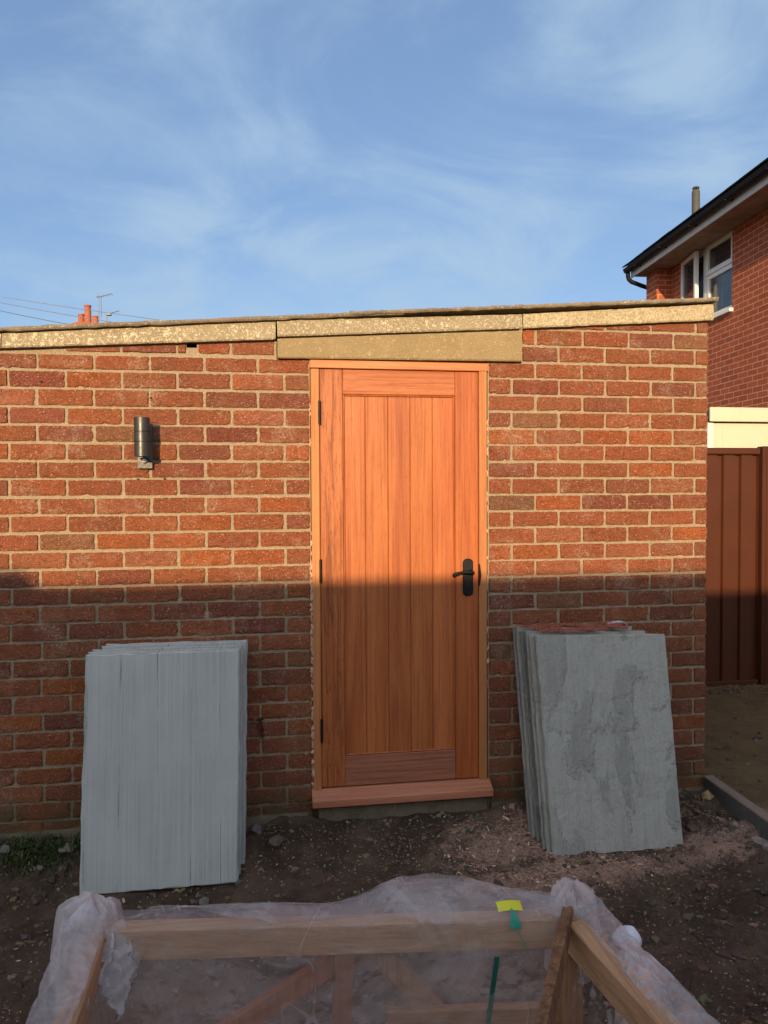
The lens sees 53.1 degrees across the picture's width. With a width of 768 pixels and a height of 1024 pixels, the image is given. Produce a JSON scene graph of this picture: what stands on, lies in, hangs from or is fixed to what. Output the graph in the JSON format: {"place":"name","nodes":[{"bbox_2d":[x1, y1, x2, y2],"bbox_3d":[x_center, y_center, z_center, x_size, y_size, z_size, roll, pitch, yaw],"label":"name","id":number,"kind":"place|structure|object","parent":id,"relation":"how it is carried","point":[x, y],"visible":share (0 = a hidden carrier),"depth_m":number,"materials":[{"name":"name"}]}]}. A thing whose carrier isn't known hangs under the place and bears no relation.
{"place":"outdoors","nodes":[
{"label":"outdoors","id":0,"kind":"place"},
{"bbox_2d":[0,310,65,323],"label":"overhead wire","id":1,"kind":"object","parent":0,"point":[33,317],"visible":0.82,"depth_m":31.12,"materials":[{"name":"grey metal"}]},
{"bbox_2d":[0,302,109,321],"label":"overhead wire","id":2,"kind":"object","parent":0,"point":[54,312],"visible":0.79,"depth_m":30.97,"materials":[{"name":"grey metal"}]},
{"bbox_2d":[0,296,158,319],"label":"overhead wire","id":3,"kind":"object","parent":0,"point":[78,308],"visible":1,"depth_m":31.10,"materials":[{"name":"grey metal"}]},
{"bbox_2d":[71,305,98,323],"bbox_3d":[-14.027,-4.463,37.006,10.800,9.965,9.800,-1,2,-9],"label":"chimney","id":4,"kind":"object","parent":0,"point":[87,314],"depth_m":34.86,"materials":[{"name":"brick"}]},
{"bbox_2d":[97,293,111,319],"bbox_3d":[-12.709,-9.331,35.051,0.690,1.196,0.419,-1,2,-9],"label":"tv aerial","id":5,"kind":"object","parent":4,"relation":"attached to","point":[98,304],"visible":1,"depth_m":34.99,"materials":[{"name":"grey metal"}]},
{"bbox_2d":[0,684,767,1023],"bbox_3d":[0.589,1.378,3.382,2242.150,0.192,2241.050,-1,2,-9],"label":"ground","id":6,"kind":"structure","parent":0,"point":[708,984],"depth_m":2.88,"materials":[{"name":"soil"}]},
{"bbox_2d":[0,843,9,852],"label":"stone","id":7,"kind":"object","parent":6,"relation":"on","point":[4,847],"visible":0.95,"depth_m":3.09,"materials":[{"name":"grey stone"}]},
{"bbox_2d":[0,828,80,900],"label":"grass","id":8,"kind":"structure","parent":6,"relation":"on","point":[49,846],"depth_m":3.08,"materials":[{"name":"green plant"}]},
{"bbox_2d":[36,864,44,869],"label":"stone","id":9,"kind":"object","parent":6,"relation":"on","point":[39,867],"visible":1,"depth_m":3.03,"materials":[{"name":"grey stone"}]},
{"bbox_2d":[47,875,56,883],"bbox_3d":[-1.298,1.435,3.008,0.037,0.030,0.043,-1,2,-9],"label":"stone","id":10,"kind":"object","parent":6,"relation":"on","point":[52,879],"visible":1,"depth_m":3.00,"materials":[{"name":"grey stone"}]},
{"bbox_2d":[58,843,77,853],"bbox_3d":[-1.276,1.366,3.121,0.077,0.038,0.070,-1,2,-9],"label":"stone","id":11,"kind":"object","parent":6,"relation":"on","point":[66,847],"visible":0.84,"depth_m":3.10,"materials":[{"name":"grey stone"}]},
{"bbox_2d":[79,650,239,894],"bbox_3d":[-0.872,1.007,3.025,0.607,0.896,0.160,-1,2,-9],"label":"paving slab","id":12,"kind":"object","parent":6,"relation":"on","point":[160,787],"depth_m":3.01,"materials":[{"name":"stone"}]},
{"bbox_2d":[88,648,239,878],"bbox_3d":[-0.874,1.005,3.051,0.603,0.902,0.159,-1,2,-9],"label":"paving slab","id":13,"kind":"object","parent":6,"relation":"on","point":[153,651],"depth_m":3.09,"materials":[{"name":"stone"}]},
{"bbox_2d":[92,644,242,874],"bbox_3d":[-0.867,1.000,3.079,0.602,0.905,0.160,-1,2,-9],"label":"paving slab","id":14,"kind":"object","parent":6,"relation":"on","point":[240,646],"depth_m":3.12,"materials":[{"name":"stone"}]},
{"bbox_2d":[102,641,246,863],"bbox_3d":[-0.857,0.996,3.136,0.595,0.903,0.160,-1,2,-9],"label":"paving slab","id":15,"kind":"object","parent":6,"relation":"on","point":[243,772],"depth_m":3.17,"materials":[{"name":"stone"}]},
{"bbox_2d":[106,640,247,849],"bbox_3d":[-0.861,0.994,3.189,0.590,0.895,0.160,-1,2,-9],"label":"paving slab","id":16,"kind":"object","parent":6,"relation":"on","point":[199,642],"depth_m":3.23,"materials":[{"name":"stone"}]},
{"bbox_2d":[199,896,208,904],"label":"stone","id":17,"kind":"object","parent":6,"relation":"on","point":[204,900],"visible":1,"depth_m":2.88,"materials":[{"name":"grey stone"}]},
{"bbox_2d":[235,879,246,886],"bbox_3d":[-0.561,1.451,3.006,0.049,0.035,0.037,-1,2,-9],"label":"stone","id":18,"kind":"object","parent":6,"relation":"on","point":[240,882],"visible":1,"depth_m":3.00,"materials":[{"name":"grey stone"}]},
{"bbox_2d":[250,824,260,834],"bbox_3d":[-0.545,1.350,3.267,0.048,0.048,0.049,-1,2,-9],"label":"stone","id":19,"kind":"object","parent":6,"relation":"on","point":[255,829],"visible":1,"depth_m":3.25,"materials":[{"name":"grey stone"}]},
{"bbox_2d":[269,835,283,847],"bbox_3d":[-0.450,1.375,3.204,0.052,0.046,0.061,0,2,20],"label":"stone","id":20,"kind":"object","parent":6,"relation":"on","point":[275,841],"visible":1,"depth_m":3.19,"materials":[{"name":"grey stone"}]},
{"bbox_2d":[0,297,718,840],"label":"brick garage","id":21,"kind":"structure","parent":6,"relation":"on","point":[372,537],"depth_m":3.39,"materials":[{"name":"brick"}]},
{"bbox_2d":[134,417,152,468],"bbox_3d":[-0.991,-0.283,3.165,0.064,0.206,0.129,-1,2,-9],"label":"wall lamp","id":22,"kind":"object","parent":21,"relation":"attached to","point":[143,440],"visible":1,"depth_m":3.11,"materials":[{"name":"metal"}]},
{"bbox_2d":[318,369,477,786],"bbox_3d":[0.072,0.294,3.414,0.719,1.839,0.103,-1,2,-9],"label":"door","id":23,"kind":"structure","parent":21,"relation":"in","point":[398,449],"depth_m":3.43,"materials":[{"name":"brown wood"}]},
{"bbox_2d":[52,909,681,1023],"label":"timber crate","id":24,"kind":"object","parent":6,"relation":"on","point":[342,945],"visible":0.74,"depth_m":1.78,"materials":[{"name":"brown wood"}]},
{"bbox_2d":[37,877,708,1023],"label":"plastic sheet","id":25,"kind":"object","parent":24,"relation":"on","point":[641,969],"visible":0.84,"depth_m":1.69,"materials":[{"name":"plastic"}]},
{"bbox_2d":[612,925,641,952],"bbox_3d":[0.561,0.991,1.780,0.064,0.068,0.059,-1,2,-9],"label":"foam wrap","id":26,"kind":"object","parent":25,"relation":"on","point":[621,934],"visible":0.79,"depth_m":1.77,"materials":[{"name":"white plastic"}]},
{"bbox_2d":[485,956,499,1023],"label":"strap","id":27,"kind":"object","parent":24,"relation":"hanging from","point":[492,989],"visible":1,"depth_m":1.76,"materials":[{"name":"plastic"}]},
{"bbox_2d":[496,900,528,952],"bbox_3d":[0.299,0.969,1.796,0.063,0.100,0.053,-1,2,-9],"label":"paper tag","id":28,"kind":"object","parent":24,"relation":"attached to","point":[511,905],"visible":1,"depth_m":1.80,"materials":[{"name":"yellow paper"}]},
{"bbox_2d":[535,906,572,1023],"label":"timber post","id":29,"kind":"object","parent":24,"relation":"in","point":[548,1006],"visible":1,"depth_m":1.59,"materials":[{"name":"brown wood"}]},
{"bbox_2d":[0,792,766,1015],"bbox_3d":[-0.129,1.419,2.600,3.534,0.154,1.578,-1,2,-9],"label":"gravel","id":30,"kind":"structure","parent":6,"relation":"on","point":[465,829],"depth_m":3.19,"materials":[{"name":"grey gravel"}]},
{"bbox_2d":[0,802,767,1023],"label":"wood chips","id":31,"kind":"object","parent":6,"relation":"on","point":[513,858],"visible":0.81,"depth_m":3.08,"materials":[{"name":"brown wood"}]},
{"bbox_2d":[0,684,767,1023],"bbox_3d":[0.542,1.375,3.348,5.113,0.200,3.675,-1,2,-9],"label":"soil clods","id":32,"kind":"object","parent":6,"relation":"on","point":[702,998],"visible":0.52,"depth_m":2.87,"materials":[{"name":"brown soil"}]},
{"bbox_2d":[17,795,767,1023],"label":"earth clods","id":33,"kind":"object","parent":6,"relation":"on","point":[686,980],"visible":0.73,"depth_m":2.83,"materials":[{"name":"brown soil"}]},
{"bbox_2d":[509,803,515,810],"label":"stone","id":34,"kind":"object","parent":6,"relation":"on","point":[512,806],"visible":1,"depth_m":3.43,"materials":[{"name":"grey stone"}]},
{"bbox_2d":[512,626,621,831],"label":"paving slab","id":35,"kind":"object","parent":6,"relation":"on","point":[521,729],"depth_m":3.40,"materials":[{"name":"stone"}]},
{"bbox_2d":[516,626,631,837],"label":"paving slab","id":36,"kind":"object","parent":6,"relation":"on","point":[531,804],"depth_m":3.38,"materials":[{"name":"stone"}]},
{"bbox_2d":[516,621,628,632],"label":"brick dust","id":37,"kind":"object","parent":36,"relation":"on","point":[587,626],"visible":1,"depth_m":3.44,"materials":[{"name":"red brick"}]},
{"bbox_2d":[606,620,624,623],"bbox_3d":[1.059,0.506,3.544,0.096,0.011,0.050,-1,2,-9],"label":"paper scrap","id":38,"kind":"object","parent":36,"relation":"on","point":[617,621],"visible":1,"depth_m":3.54,"materials":[{"name":"white paper"}]},
{"bbox_2d":[519,630,635,841],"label":"paving slab","id":39,"kind":"object","parent":6,"relation":"on","point":[530,734],"depth_m":3.34,"materials":[{"name":"stone"}]},
{"bbox_2d":[528,633,641,851],"bbox_3d":[0.933,0.971,3.304,0.584,0.881,0.221,-1,2,-9],"label":"paving slab","id":40,"kind":"object","parent":6,"relation":"on","point":[533,660],"depth_m":3.26,"materials":[{"name":"stone"}]},
{"bbox_2d":[526,630,643,631],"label":"paving slab","id":41,"kind":"object","parent":6,"relation":"on","point":[583,631],"depth_m":3.43,"materials":[{"name":"stone"}]},
{"bbox_2d":[525,631,645,849],"bbox_3d":[0.912,0.966,3.331,0.559,0.880,0.221,-1,2,-9],"label":"paving slab","id":42,"kind":"object","parent":6,"relation":"on","point":[536,753],"depth_m":3.31,"materials":[{"name":"stone"}]},
{"bbox_2d":[535,634,682,854],"bbox_3d":[0.961,0.971,3.277,0.596,0.881,0.221,-1,2,-9],"label":"paving slab","id":43,"kind":"object","parent":6,"relation":"on","point":[608,744],"depth_m":3.26,"materials":[{"name":"stone"}]},
{"bbox_2d":[666,919,675,924],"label":"stone","id":44,"kind":"object","parent":6,"relation":"on","point":[671,921],"visible":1,"depth_m":2.74,"materials":[{"name":"grey stone"}]},
{"bbox_2d":[686,823,698,831],"bbox_3d":[1.333,1.364,3.324,0.044,0.025,0.061,-1,2,-9],"label":"stone","id":45,"kind":"object","parent":6,"relation":"on","point":[691,827],"visible":1,"depth_m":3.31,"materials":[{"name":"stone"}]},
{"bbox_2d":[622,157,767,408],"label":"brick house","id":46,"kind":"structure","parent":6,"relation":"on","point":[717,246],"depth_m":10.11,"materials":[{"name":"red brick"}]},
{"bbox_2d":[681,251,698,298],"bbox_3d":[4.466,-3.240,11.247,0.055,0.970,0.600,0,2,3],"label":"window","id":47,"kind":"structure","parent":46,"relation":"in","point":[690,266],"depth_m":11.19,"materials":[{"name":"white plastic"}]},
{"bbox_2d":[699,248,706,297],"bbox_3d":[4.570,-3.241,11.255,0.060,1.030,0.690,0,2,-4],"label":"window","id":48,"kind":"structure","parent":46,"relation":"in","point":[702,254],"depth_m":11.04,"materials":[{"name":"white plastic"}]},
{"bbox_2d":[706,231,731,275],"bbox_3d":[4.609,-3.529,10.514,0.060,0.412,0.738,0,2,-4],"label":"window","id":49,"kind":"structure","parent":46,"relation":"in","point":[719,253],"depth_m":10.55,"materials":[{"name":"white plastic"}]},
{"bbox_2d":[707,263,732,319],"bbox_3d":[4.570,-2.998,10.878,0.167,0.665,1.518,0,2,-4],"label":"window","id":50,"kind":"structure","parent":46,"relation":"in","point":[719,284],"depth_m":10.51,"materials":[{"name":"white plastic"}]},
{"bbox_2d":[701,790,713,799],"bbox_3d":[1.495,1.310,3.551,0.055,0.056,0.068,1,2,35],"label":"stone","id":51,"kind":"object","parent":6,"relation":"on","point":[707,794],"visible":0.97,"depth_m":3.53,"materials":[{"name":"beige stone"}]},
{"bbox_2d":[687,931,734,960],"bbox_3d":[1.097,1.462,2.587,0.004,0.026,0.185,-1,2,-31],"label":"twig","id":52,"kind":"object","parent":6,"relation":"on","point":[710,947],"visible":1,"depth_m":2.58,"materials":[{"name":"brown wood"}]},
{"bbox_2d":[713,930,724,936],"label":"stone","id":53,"kind":"object","parent":6,"relation":"on","point":[718,933],"visible":1,"depth_m":2.66,"materials":[{"name":"grey stone"}]},
{"bbox_2d":[729,821,740,828],"bbox_3d":[1.493,1.333,3.268,0.040,0.043,0.055,-1,2,-9],"label":"stone","id":54,"kind":"object","parent":6,"relation":"on","point":[734,824],"visible":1,"depth_m":3.25,"materials":[{"name":"grey stone"}]},
{"bbox_2d":[703,775,767,839],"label":"edging stone","id":55,"kind":"object","parent":6,"relation":"on","point":[735,804],"visible":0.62,"depth_m":3.39,"materials":[{"name":"concrete"}]},
{"bbox_2d":[705,446,767,686],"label":"steel fence","id":56,"kind":"object","parent":6,"relation":"on","point":[736,619],"visible":0.41,"depth_m":5.43,"materials":[{"name":"brown metal"}]},
{"bbox_2d":[706,407,767,447],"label":"garden room","id":57,"kind":"object","parent":6,"relation":"on","point":[735,427],"visible":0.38,"depth_m":8.94,"materials":[{"name":"beige paint"}]},
{"bbox_2d":[713,423,767,447],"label":"door panel","id":58,"kind":"structure","parent":57,"relation":"in","point":[725,435],"depth_m":8.98,"materials":[{"name":"beige paint"}]},
{"bbox_2d":[750,836,767,844],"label":"stone","id":59,"kind":"object","parent":6,"relation":"on","point":[758,840],"visible":0.91,"depth_m":3.14,"materials":[{"name":"grey stone"}]},
{"bbox_2d":[760,885,767,895],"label":"stone","id":60,"kind":"object","parent":6,"relation":"on","point":[763,889],"visible":1,"depth_m":2.86,"materials":[{"name":"grey stone"}]},
{"bbox_2d":[761,843,767,850],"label":"stone","id":61,"kind":"object","parent":6,"relation":"on","point":[764,846],"visible":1,"depth_m":3.09,"materials":[{"name":"grey stone"}]},
{"bbox_2d":[0,0,767,326],"label":"sky","id":62,"kind":"structure","parent":0,"point":[171,159],"materials":[{"name":"blue"}]}
]}

